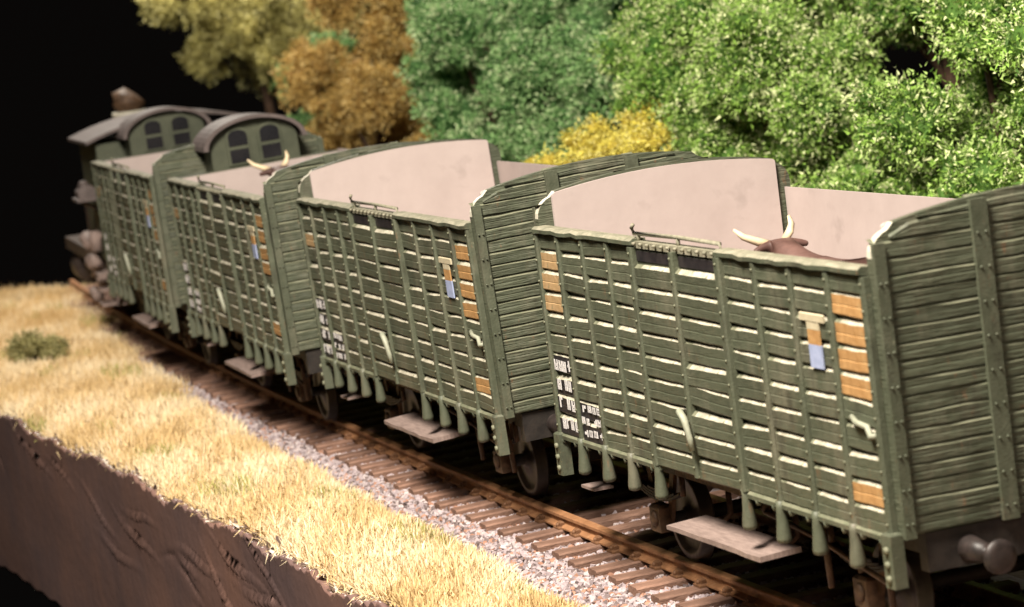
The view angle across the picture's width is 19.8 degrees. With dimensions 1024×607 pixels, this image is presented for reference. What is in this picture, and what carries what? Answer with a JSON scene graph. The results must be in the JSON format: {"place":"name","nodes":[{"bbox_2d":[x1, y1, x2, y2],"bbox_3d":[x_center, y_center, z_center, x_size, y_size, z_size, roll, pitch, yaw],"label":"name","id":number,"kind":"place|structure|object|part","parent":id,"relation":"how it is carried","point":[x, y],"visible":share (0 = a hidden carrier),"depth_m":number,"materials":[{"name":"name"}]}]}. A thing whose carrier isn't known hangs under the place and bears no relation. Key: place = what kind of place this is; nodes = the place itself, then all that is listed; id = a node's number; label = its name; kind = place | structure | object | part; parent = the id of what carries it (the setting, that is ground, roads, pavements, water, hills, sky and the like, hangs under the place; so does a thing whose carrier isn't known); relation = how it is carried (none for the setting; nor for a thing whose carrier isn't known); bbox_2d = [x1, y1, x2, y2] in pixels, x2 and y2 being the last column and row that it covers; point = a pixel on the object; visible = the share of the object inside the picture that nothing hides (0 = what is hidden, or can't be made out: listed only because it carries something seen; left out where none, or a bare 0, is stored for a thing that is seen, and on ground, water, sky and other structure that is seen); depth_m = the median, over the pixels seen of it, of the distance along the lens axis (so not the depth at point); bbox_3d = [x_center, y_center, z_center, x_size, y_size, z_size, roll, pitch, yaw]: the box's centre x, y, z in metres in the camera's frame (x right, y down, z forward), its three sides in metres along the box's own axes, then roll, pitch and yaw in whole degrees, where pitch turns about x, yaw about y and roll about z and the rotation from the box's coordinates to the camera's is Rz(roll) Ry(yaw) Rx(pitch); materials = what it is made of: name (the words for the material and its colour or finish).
{"place":"outdoors","nodes":[
{"label":"outdoors","id":0,"kind":"place"},
{"bbox_2d":[136,0,371,117],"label":"olive tree","id":1,"kind":"object","parent":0,"point":[256,36],"visible":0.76,"depth_m":80.00,"materials":[{"name":"yellow plant"}]},
{"bbox_2d":[0,281,589,606],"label":"grass bank","id":2,"kind":"structure","parent":0,"point":[78,390],"depth_m":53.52,"materials":[{"name":"beige plant"}]},
{"bbox_2d":[2,327,71,364],"bbox_3d":[-9.029,0.952,55.759,1.321,1.113,1.760,-7,7,-2],"label":"scrub bush","id":3,"kind":"object","parent":2,"relation":"on","point":[31,345],"visible":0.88,"depth_m":55.33,"materials":[{"name":"green plant"}]},
{"bbox_2d":[0,414,397,606],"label":"fascia board","id":4,"kind":"object","parent":2,"relation":"attached to","point":[91,530],"visible":1,"depth_m":42.26,"materials":[{"name":"paint"}]},
{"bbox_2d":[270,28,359,149],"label":"leafy tree","id":5,"kind":"object","parent":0,"point":[303,119],"visible":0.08,"depth_m":78.53,"materials":[{"name":"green plant"}]},
{"bbox_2d":[0,0,975,606],"label":"sky","id":6,"kind":"structure","parent":0,"point":[62,62],"materials":[{"name":"black"}]},
{"bbox_2d":[975,554,1023,579],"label":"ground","id":7,"kind":"structure","parent":0,"point":[1019,574],"depth_m":29.43,"materials":[{"name":"soil"}]},
{"bbox_2d":[268,0,480,151],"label":"ochre tree","id":8,"kind":"object","parent":7,"relation":"on","point":[360,100],"visible":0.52,"depth_m":67.15,"materials":[{"name":"brown plant"}]},
{"bbox_2d":[393,0,579,158],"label":"leafy tree","id":9,"kind":"object","parent":7,"relation":"on","point":[449,88],"visible":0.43,"depth_m":57.76,"materials":[{"name":"green plant"}]},
{"bbox_2d":[434,0,590,55],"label":"leafy tree","id":10,"kind":"object","parent":7,"relation":"on","point":[566,3],"visible":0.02,"depth_m":64.32,"materials":[{"name":"green plant"}]},
{"bbox_2d":[447,22,591,163],"bbox_3d":[0.870,-2.639,55.725,3.564,5.566,3.487,-1,9,44],"label":"leafy tree","id":11,"kind":"object","parent":7,"relation":"on","point":[527,69],"visible":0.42,"depth_m":55.10,"materials":[{"name":"green plant"}]},
{"bbox_2d":[126,353,1023,606],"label":"ballast stones","id":12,"kind":"object","parent":7,"relation":"on","point":[570,582],"visible":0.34,"depth_m":33.84,"materials":[{"name":"grey gravel"}]},
{"bbox_2d":[521,95,677,164],"bbox_3d":[1.807,-1.246,48.268,3.552,4.305,3.233,-1,9,42],"label":"yellow bush","id":13,"kind":"object","parent":7,"relation":"on","point":[604,141],"visible":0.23,"depth_m":47.81,"materials":[{"name":"yellow plant"}]},
{"bbox_2d":[281,437,1023,593],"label":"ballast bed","id":14,"kind":"object","parent":7,"relation":"on","point":[1008,577],"visible":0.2,"depth_m":29.01,"materials":[{"name":"gravel"}]},
{"bbox_2d":[55,279,1023,606],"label":"railway track","id":15,"kind":"structure","parent":14,"relation":"on","point":[355,423],"depth_m":35.16,"materials":[{"name":"metal"}]},
{"bbox_2d":[65,87,240,312],"bbox_3d":[-7.641,-2.247,61.807,3.830,4.596,9.750,-9,7,-14],"label":"steam locomotive","id":16,"kind":"object","parent":15,"relation":"on","point":[89,261],"visible":0.13,"depth_m":59.09,"materials":[{"name":"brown metal"}]},
{"bbox_2d":[90,106,324,364],"bbox_3d":[-5.549,-1.360,53.405,3.218,4.320,9.376,-10,7,-14],"label":"cattle wagon","id":17,"kind":"object","parent":15,"relation":"on","point":[137,224],"visible":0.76,"depth_m":51.95,"materials":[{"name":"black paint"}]},
{"bbox_3d":[-6.971,-1.413,52.892,0.266,2.371,2.210,-10,7,-14],"label":"door","id":18,"kind":"part","parent":17,"relation":"part of","materials":[{"name":"green paint"}]},
{"bbox_2d":[167,113,422,420],"bbox_3d":[-3.056,-0.709,45.194,3.218,4.320,9.376,-11,7,-15],"label":"cattle wagon","id":19,"kind":"object","parent":15,"relation":"on","point":[240,243],"visible":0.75,"depth_m":43.60,"materials":[{"name":"green paint"}]},
{"bbox_3d":[-4.475,-0.751,44.657,0.266,2.355,2.210,-11,7,-15],"label":"door","id":20,"kind":"part","parent":19,"relation":"part of","materials":[{"name":"green paint"}]},
{"bbox_2d":[247,150,289,176],"bbox_3d":[-3.401,-1.397,45.856,0.862,1.910,2.722,-9,7,-15],"label":"cow","id":21,"kind":"object","parent":19,"relation":"in","point":[268,170],"visible":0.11,"depth_m":46.64},
{"bbox_2d":[296,139,701,496],"bbox_3d":[-0.120,0.060,36.955,3.218,3.980,8.916,-11,8,-17],"label":"cattle wagon","id":22,"kind":"object","parent":15,"relation":"on","point":[420,257],"visible":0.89,"depth_m":35.30,"materials":[{"name":"green paint"}]},
{"bbox_3d":[-1.617,-0.149,36.564,0.266,2.369,2.210,-11,8,-17],"label":"door","id":23,"kind":"part","parent":22,"relation":"part of","materials":[{"name":"green paint"}]},
{"bbox_2d":[531,156,1023,606],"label":"cattle wagon","id":24,"kind":"object","parent":15,"relation":"on","point":[696,344],"visible":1,"depth_m":25.61,"materials":[{"name":"green paint"}]},
{"bbox_3d":[1.592,0.477,27.343,0.266,2.374,2.210,-10,7,-19],"label":"door","id":25,"kind":"part","parent":24,"relation":"part of","materials":[{"name":"green paint"}]},
{"bbox_2d":[733,215,866,264],"bbox_3d":[2.902,0.088,27.282,0.776,1.721,2.452,-10,7,-19],"label":"cow","id":26,"kind":"object","parent":24,"relation":"in","point":[786,244],"visible":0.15,"depth_m":27.86},
{"bbox_2d":[545,0,786,150],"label":"leafy tree","id":27,"kind":"object","parent":7,"relation":"on","point":[587,95],"visible":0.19,"depth_m":54.92,"materials":[{"name":"green plant"}]},
{"bbox_2d":[586,0,804,152],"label":"leafy tree","id":28,"kind":"object","parent":7,"relation":"on","point":[654,32],"visible":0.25,"depth_m":48.13,"materials":[{"name":"green plant"}]},
{"bbox_2d":[656,0,903,187],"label":"leafy tree","id":29,"kind":"object","parent":7,"relation":"on","point":[797,118],"visible":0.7,"depth_m":44.93,"materials":[{"name":"green plant"}]},
{"bbox_2d":[786,0,899,66],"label":"leafy tree","id":30,"kind":"object","parent":7,"relation":"on","point":[820,14],"visible":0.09,"depth_m":57.03,"materials":[{"name":"green plant"}]},
{"bbox_2d":[790,139,924,194],"bbox_3d":[5.528,-0.624,42.301,2.352,3.536,3.358,-13,9,-42],"label":"leafy bush","id":31,"kind":"object","parent":7,"relation":"on","point":[859,175],"visible":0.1,"depth_m":42.16,"materials":[{"name":"green plant"}]},
{"bbox_2d":[805,0,1011,98],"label":"leafy tree","id":32,"kind":"object","parent":7,"relation":"on","point":[896,17],"visible":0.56,"depth_m":47.27,"materials":[{"name":"green plant"}]},
{"bbox_2d":[840,0,1023,198],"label":"leafy tree","id":33,"kind":"object","parent":7,"relation":"on","point":[915,125],"visible":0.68,"depth_m":38.91,"materials":[{"name":"green plant"}]},
{"bbox_2d":[889,138,1023,195],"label":"leafy bush","id":34,"kind":"object","parent":7,"relation":"on","point":[918,192],"visible":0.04,"depth_m":39.48,"materials":[{"name":"green plant"}]},
{"bbox_2d":[980,0,1023,183],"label":"leafy tree","id":35,"kind":"object","parent":7,"relation":"on","point":[1013,53],"visible":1,"depth_m":34.73,"materials":[{"name":"green plant"}]}
]}

